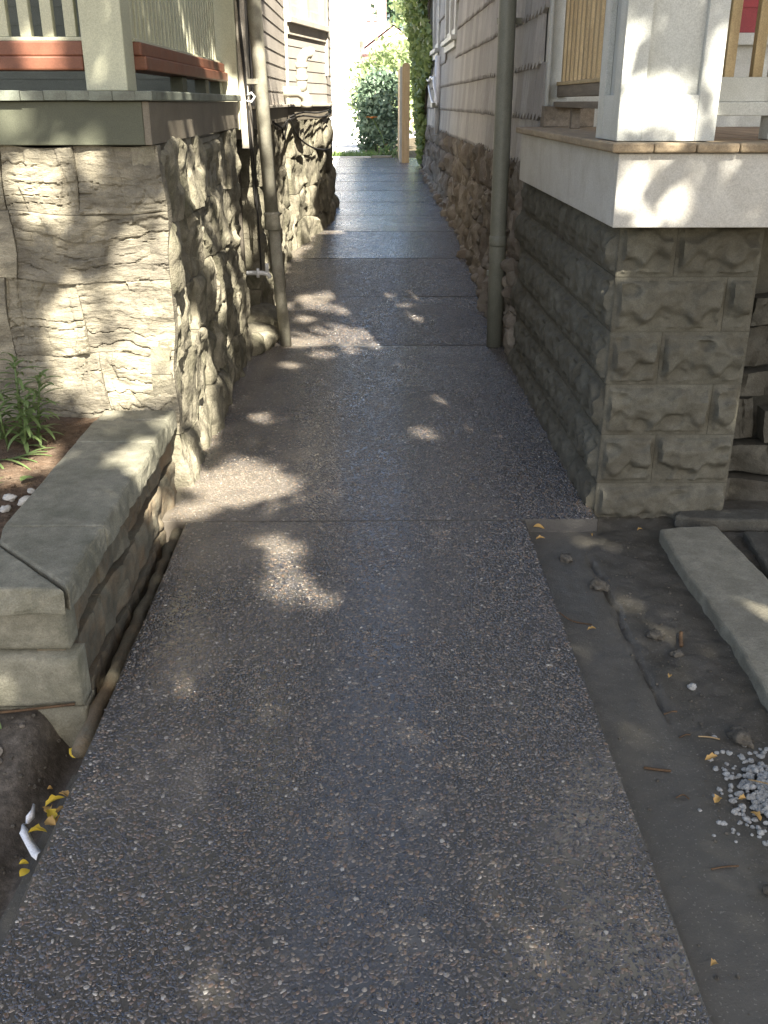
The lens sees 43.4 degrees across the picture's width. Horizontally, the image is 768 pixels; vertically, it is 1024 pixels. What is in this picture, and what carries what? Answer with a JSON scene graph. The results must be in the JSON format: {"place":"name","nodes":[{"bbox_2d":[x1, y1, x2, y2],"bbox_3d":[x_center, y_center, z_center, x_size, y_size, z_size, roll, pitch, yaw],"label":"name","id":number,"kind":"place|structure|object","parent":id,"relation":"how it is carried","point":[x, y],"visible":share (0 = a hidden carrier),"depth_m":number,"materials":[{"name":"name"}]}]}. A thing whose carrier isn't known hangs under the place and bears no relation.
{"place":"outdoors","nodes":[
{"label":"outdoors","id":0,"kind":"place"},
{"bbox_2d":[0,707,82,919],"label":"bare soil","id":1,"kind":"structure","parent":0,"point":[45,748],"depth_m":2.56,"materials":[{"name":"brown soil"}]},
{"bbox_2d":[0,723,24,763],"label":"pebbles","id":2,"kind":"object","parent":1,"relation":"on","point":[21,725],"visible":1,"depth_m":2.57,"materials":[{"name":"grey stone"}]},
{"bbox_2d":[19,868,29,875],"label":"leaf","id":3,"kind":"object","parent":1,"relation":"on","point":[23,871],"visible":1,"depth_m":2.21,"materials":[{"name":"yellow plant"}]},
{"bbox_2d":[0,775,75,951],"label":"footing ledge","id":4,"kind":"object","parent":1,"relation":"on","point":[8,916],"visible":0.11,"depth_m":2.20,"materials":[{"name":"grey concrete"}]},
{"bbox_2d":[19,859,28,863],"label":"leaf","id":5,"kind":"object","parent":4,"relation":"on","point":[23,861],"visible":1,"depth_m":2.24,"materials":[{"name":"yellow plant"}]},
{"bbox_2d":[19,803,39,859],"bbox_3d":[-0.853,0.769,2.317,0.042,0.026,0.185,-9,25,-20],"label":"plastic scrap","id":6,"kind":"object","parent":4,"relation":"on","point":[31,845],"visible":1,"depth_m":2.30,"materials":[{"name":"white plastic"}]},
{"bbox_2d":[28,824,46,832],"bbox_3d":[-0.831,0.760,2.313,0.045,0.018,0.025,0,2,-7],"label":"leaf","id":7,"kind":"object","parent":6,"relation":"on","point":[37,827],"visible":1,"depth_m":2.32,"materials":[{"name":"yellow plant"}]},
{"bbox_2d":[44,815,55,824],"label":"leaf","id":8,"kind":"object","parent":4,"relation":"on","point":[49,820],"visible":0.96,"depth_m":2.33,"materials":[{"name":"brown plant"}]},
{"bbox_2d":[45,795,63,805],"bbox_3d":[-0.828,0.722,2.424,0.050,0.017,0.025,-21,29,-29],"label":"leaf","id":9,"kind":"object","parent":4,"relation":"on","point":[52,798],"visible":1,"depth_m":2.43,"materials":[{"name":"yellow plant"}]},
{"bbox_2d":[54,806,62,812],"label":"leaf","id":10,"kind":"object","parent":4,"relation":"on","point":[59,808],"visible":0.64,"depth_m":2.38,"materials":[{"name":"brown plant"}]},
{"bbox_2d":[59,790,68,796],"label":"leaf","id":11,"kind":"object","parent":4,"relation":"on","point":[65,793],"visible":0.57,"depth_m":2.44,"materials":[{"name":"brown plant"}]},
{"bbox_2d":[104,138,421,711],"bbox_3d":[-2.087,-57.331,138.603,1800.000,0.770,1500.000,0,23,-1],"label":"ground","id":12,"kind":"structure","parent":0,"point":[412,149],"depth_m":23.13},
{"bbox_2d":[0,410,182,758],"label":"garden wall","id":13,"kind":"structure","parent":12,"relation":"on","point":[86,550],"depth_m":2.92,"materials":[{"name":"stone"}]},
{"bbox_2d":[0,702,74,713],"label":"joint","id":14,"kind":"object","parent":13,"relation":"attached to","point":[37,708],"visible":1,"depth_m":2.65,"materials":[{"name":"grey concrete"}]},
{"bbox_2d":[0,416,98,538],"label":"garden bed","id":15,"kind":"object","parent":13,"relation":"in","point":[69,439],"visible":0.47,"depth_m":3.61,"materials":[{"name":"soil"}]},
{"bbox_2d":[0,505,10,512],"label":"garden stone","id":16,"kind":"object","parent":15,"relation":"on","point":[5,508],"visible":1,"depth_m":3.15,"materials":[{"name":"white stone"}]},
{"bbox_2d":[2,493,16,501],"bbox_3d":[-1.257,-0.047,3.241,0.042,0.030,0.042,20,30,39],"label":"garden stone","id":17,"kind":"object","parent":15,"relation":"on","point":[10,497],"visible":1,"depth_m":3.23,"materials":[{"name":"white stone"}]},
{"bbox_2d":[17,495,29,505],"bbox_3d":[-1.198,-0.037,3.225,0.059,0.033,0.042,-19,29,-37],"label":"garden stone","id":18,"kind":"object","parent":15,"relation":"on","point":[22,501],"visible":0.5,"depth_m":3.21,"materials":[{"name":"white stone"}]},
{"bbox_2d":[20,475,32,480],"bbox_3d":[-1.253,-0.118,3.371,0.049,0.004,0.043,0,23,-1],"label":"sprout","id":19,"kind":"object","parent":15,"relation":"on","point":[23,477],"visible":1,"depth_m":3.38,"materials":[{"name":"green plant"}]},
{"bbox_2d":[27,488,34,493],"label":"garden stone","id":20,"kind":"object","parent":15,"relation":"on","point":[30,490],"visible":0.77,"depth_m":3.31,"materials":[{"name":"white stone"}]},
{"bbox_2d":[0,352,62,469],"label":"lily plant","id":21,"kind":"object","parent":15,"relation":"on","point":[22,431],"visible":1,"depth_m":3.68,"materials":[{"name":"green plant"}]},
{"bbox_2d":[0,0,339,489],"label":"house","id":22,"kind":"structure","parent":12,"relation":"on","point":[169,201],"depth_m":3.97,"materials":[{"name":"stone"}]},
{"bbox_2d":[286,0,329,42],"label":"window","id":23,"kind":"structure","parent":22,"relation":"in","point":[302,22],"depth_m":9.17,"materials":[{"name":"white wood"}]},
{"bbox_2d":[332,156,370,157],"bbox_3d":[-0.660,-6.923,18.933,0.800,0.095,0.120,0,23,-1],"label":"kerb stone","id":24,"kind":"object","parent":12,"relation":"on","point":[351,157],"visible":0.24,"depth_m":18.87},
{"bbox_2d":[332,148,381,156],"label":"grass","id":25,"kind":"structure","parent":12,"relation":"on","point":[349,153],"depth_m":19.64,"materials":[{"name":"green plant"}]},
{"bbox_2d":[348,60,397,153],"bbox_3d":[-0.113,-8.741,20.853,1.354,1.886,1.674,14,27,30],"label":"shrub","id":26,"kind":"object","parent":12,"relation":"on","point":[374,86],"visible":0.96,"depth_m":20.55,"materials":[{"name":"green plant"}]},
{"bbox_2d":[342,37,414,146],"bbox_3d":[0.104,-9.815,22.765,2.193,2.536,2.084,0,23,-1],"label":"shrub","id":27,"kind":"object","parent":12,"relation":"on","point":[398,56],"visible":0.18,"depth_m":22.40,"materials":[{"name":"green plant"}]},
{"bbox_2d":[371,155,391,157],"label":"stepping stone","id":28,"kind":"object","parent":12,"relation":"on","point":[382,156],"visible":0.53,"depth_m":18.90,"materials":[{"name":"grey stone"}]},
{"bbox_2d":[370,117,397,157],"bbox_3d":[0.171,-7.421,19.327,1.185,0.920,1.215,0,23,-1],"label":"day lily","id":29,"kind":"object","parent":12,"relation":"on","point":[389,153],"visible":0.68,"depth_m":19.34,"materials":[{"name":"green plant"}]},
{"bbox_2d":[386,0,410,56],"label":"garden tree","id":30,"kind":"object","parent":12,"relation":"on","point":[398,7],"visible":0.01,"depth_m":30.24,"materials":[{"name":"green plant"}]},
{"bbox_2d":[419,0,767,519],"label":"house","id":31,"kind":"structure","parent":12,"relation":"on","point":[595,174],"depth_m":3.80,"materials":[{"name":"grey stone"}]},
{"bbox_2d":[403,0,433,168],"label":"ivy","id":32,"kind":"object","parent":31,"relation":"attached to","point":[419,31],"visible":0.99,"depth_m":15.20,"materials":[{"name":"green plant"}]},
{"bbox_2d":[429,0,440,61],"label":"window","id":33,"kind":"structure","parent":31,"relation":"in","point":[436,47],"depth_m":13.57,"materials":[{"name":"white glass"}]},
{"bbox_2d":[441,0,458,52],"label":"window","id":34,"kind":"structure","parent":31,"relation":"in","point":[449,43],"depth_m":10.82,"materials":[{"name":"white glass"}]},
{"bbox_2d":[0,158,711,1023],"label":"path","id":35,"kind":"structure","parent":0,"point":[348,758],"depth_m":2.51,"materials":[{"name":"grey concrete"}]},
{"bbox_2d":[331,84,349,157],"bbox_3d":[-0.579,-4.631,12.150,0.314,1.382,0.012,0,23,-1],"label":"bare shrub","id":36,"kind":"object","parent":35,"relation":"on","point":[334,123],"visible":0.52,"depth_m":12.06,"materials":[{"name":"white plant"}]},
{"bbox_2d":[398,63,409,162],"bbox_3d":[0.363,-7.482,18.146,0.177,1.700,1.520,0,23,-1],"label":"post","id":37,"kind":"object","parent":35,"relation":"on","point":[403,107],"visible":0.98,"depth_m":17.49,"materials":[{"name":"brown wood"}]},
{"bbox_2d":[364,0,376,46],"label":"brick house","id":38,"kind":"structure","parent":0,"point":[370,24],"depth_m":60.76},
{"bbox_2d":[366,0,370,20],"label":"window","id":39,"kind":"structure","parent":38,"relation":"in","point":[368,2],"depth_m":60.45,"materials":[{"name":"white glass"}]},
{"bbox_2d":[374,0,376,20],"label":"window","id":40,"kind":"structure","parent":38,"relation":"in","point":[375,5],"depth_m":60.44,"materials":[{"name":"white glass"}]},
{"bbox_2d":[332,127,415,153],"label":"patio","id":41,"kind":"structure","parent":0,"point":[345,141],"depth_m":26.81,"materials":[{"name":"white"}]},
{"bbox_2d":[330,0,363,133],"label":"garage","id":42,"kind":"structure","parent":41,"relation":"on","point":[347,31],"depth_m":32.93,"materials":[{"name":"white paint"}]},
{"bbox_2d":[361,30,410,75],"bbox_3d":[0.753,-15.466,34.585,2.911,3.531,3.275,-17,29,-35],"label":"garden tree","id":43,"kind":"object","parent":41,"relation":"on","point":[394,41],"visible":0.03,"depth_m":33.95,"materials":[{"name":"green plant"}]},
{"bbox_2d":[371,0,404,29],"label":"garden tree","id":44,"kind":"object","parent":41,"relation":"on","point":[389,10],"visible":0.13,"depth_m":49.13,"materials":[{"name":"green plant"}]},
{"bbox_2d":[361,0,403,63],"label":"sky","id":45,"kind":"structure","parent":0,"point":[363,0],"materials":[{"name":"white"}]},
{"bbox_2d":[361,0,413,126],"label":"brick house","id":46,"kind":"structure","parent":0,"point":[381,19],"depth_m":41.69,"materials":[{"name":"white"}]},
{"bbox_2d":[529,500,767,1023],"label":"muddy ground","id":47,"kind":"structure","parent":0,"point":[729,933],"depth_m":2.63,"materials":[{"name":"grey soil"}]},
{"bbox_2d":[559,553,572,562],"bbox_3d":[0.676,0.173,3.580,0.051,0.036,0.059,-11,25,-25],"label":"dirt clod","id":48,"kind":"object","parent":47,"relation":"on","point":[566,558],"visible":1,"depth_m":3.57,"materials":[{"name":"soil"}]},
{"bbox_2d":[559,612,591,624],"bbox_3d":[0.616,0.343,3.142,0.126,0.031,0.006,12,26,25],"label":"twig","id":49,"kind":"object","parent":47,"relation":"on","point":[575,621],"visible":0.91,"depth_m":3.14,"materials":[{"name":"brown wood"}]},
{"bbox_2d":[589,577,609,591],"bbox_3d":[0.750,0.251,3.358,0.071,0.047,0.065,5,23,10],"label":"dirt clod","id":50,"kind":"object","parent":47,"relation":"on","point":[596,583],"visible":1,"depth_m":3.34,"materials":[{"name":"soil"}]},
{"bbox_2d":[646,628,664,639],"bbox_3d":[0.863,0.391,3.067,0.061,0.037,0.048,7,24,16],"label":"dirt clod","id":51,"kind":"object","parent":47,"relation":"on","point":[654,634],"visible":1,"depth_m":3.06,"materials":[{"name":"soil"}]},
{"bbox_2d":[644,766,670,771],"bbox_3d":[0.695,0.654,2.454,0.067,0.007,0.007,5,23,11],"label":"twig","id":52,"kind":"object","parent":47,"relation":"on","point":[657,769],"visible":1,"depth_m":2.45,"materials":[{"name":"brown wood"}]},
{"bbox_2d":[549,540,767,1014],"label":"scattered grit","id":53,"kind":"object","parent":47,"relation":"on","point":[715,840],"visible":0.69,"depth_m":2.76,"materials":[{"name":"grey gravel"}]},
{"bbox_2d":[669,649,684,657],"bbox_3d":[0.905,0.437,2.982,0.047,0.028,0.036,-6,24,-13],"label":"pebble","id":54,"kind":"object","parent":47,"relation":"on","point":[676,653],"visible":1,"depth_m":2.97,"materials":[{"name":"grey stone"}]},
{"bbox_2d":[679,631,682,646],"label":"twig","id":55,"kind":"object","parent":47,"relation":"on","point":[680,638],"visible":1,"depth_m":3.04,"materials":[{"name":"brown wood"}]},
{"bbox_2d":[687,683,696,689],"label":"pebble","id":56,"kind":"object","parent":47,"relation":"on","point":[691,686],"visible":1,"depth_m":2.81,"materials":[{"name":"white stone"}]},
{"bbox_2d":[698,736,719,739],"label":"twig","id":57,"kind":"object","parent":47,"relation":"on","point":[710,737],"visible":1,"depth_m":2.58,"materials":[{"name":"brown wood"}]},
{"bbox_2d":[705,752,716,759],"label":"leaf","id":58,"kind":"object","parent":47,"relation":"on","point":[711,756],"visible":1,"depth_m":2.49,"materials":[{"name":"plant"}]},
{"bbox_2d":[659,526,767,710],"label":"flagstone","id":59,"kind":"object","parent":47,"relation":"on","point":[723,578],"visible":0.98,"depth_m":3.29,"materials":[{"name":"grey stone"}]},
{"bbox_2d":[711,958,717,965],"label":"leaf","id":60,"kind":"object","parent":47,"relation":"on","point":[713,962],"visible":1,"depth_m":1.86,"materials":[{"name":"beige plant"}]},
{"bbox_2d":[713,794,721,802],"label":"leaf","id":61,"kind":"object","parent":47,"relation":"on","point":[716,798],"visible":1,"depth_m":2.32,"materials":[{"name":"plant"}]},
{"bbox_2d":[674,509,767,531],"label":"flagstone","id":62,"kind":"object","parent":47,"relation":"on","point":[753,520],"visible":0.91,"depth_m":3.83,"materials":[{"name":"stone"}]},
{"bbox_2d":[711,865,738,869],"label":"twig","id":63,"kind":"object","parent":47,"relation":"on","point":[725,866],"visible":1,"depth_m":2.11,"materials":[{"name":"brown wood"}]},
{"bbox_2d":[698,735,767,845],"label":"gravel heap","id":64,"kind":"object","parent":47,"relation":"on","point":[760,803],"visible":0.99,"depth_m":2.36,"materials":[{"name":"grey gravel"}]},
{"bbox_2d":[748,779,767,783],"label":"twig","id":65,"kind":"object","parent":64,"relation":"on","point":[758,781],"visible":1,"depth_m":2.37,"materials":[{"name":"brown wood"}]},
{"bbox_2d":[726,725,753,748],"bbox_3d":[0.949,0.599,2.578,0.071,0.052,0.091,0,23,-1],"label":"dirt clod","id":66,"kind":"object","parent":47,"relation":"on","point":[740,734],"visible":0.98,"depth_m":2.55,"materials":[{"name":"soil"}]},
{"bbox_2d":[724,292,767,501],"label":"dry stone wall","id":67,"kind":"structure","parent":47,"relation":"on","point":[749,455],"depth_m":4.04,"materials":[{"name":"grey stone"}]},
{"bbox_2d":[743,532,767,578],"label":"flagstone","id":68,"kind":"object","parent":47,"relation":"on","point":[757,543],"visible":0.85,"depth_m":3.65,"materials":[{"name":"stone"}]},
{"bbox_2d":[751,811,761,820],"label":"leaf","id":69,"kind":"object","parent":47,"relation":"on","point":[758,815],"visible":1,"depth_m":2.27,"materials":[{"name":"plant"}]},
{"bbox_2d":[762,884,767,893],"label":"pebble","id":70,"kind":"object","parent":47,"relation":"on","point":[765,889],"visible":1,"depth_m":2.04,"materials":[{"name":"grey stone"}]},
{"label":"leaf","id":71,"kind":"object","parent":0,"visible":0},
{"bbox_2d":[46,809,57,818],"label":"leaf","id":72,"kind":"object","parent":71,"relation":"on","point":[50,812],"visible":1,"depth_m":2.36,"materials":[{"name":"yellow plant"}]}
]}

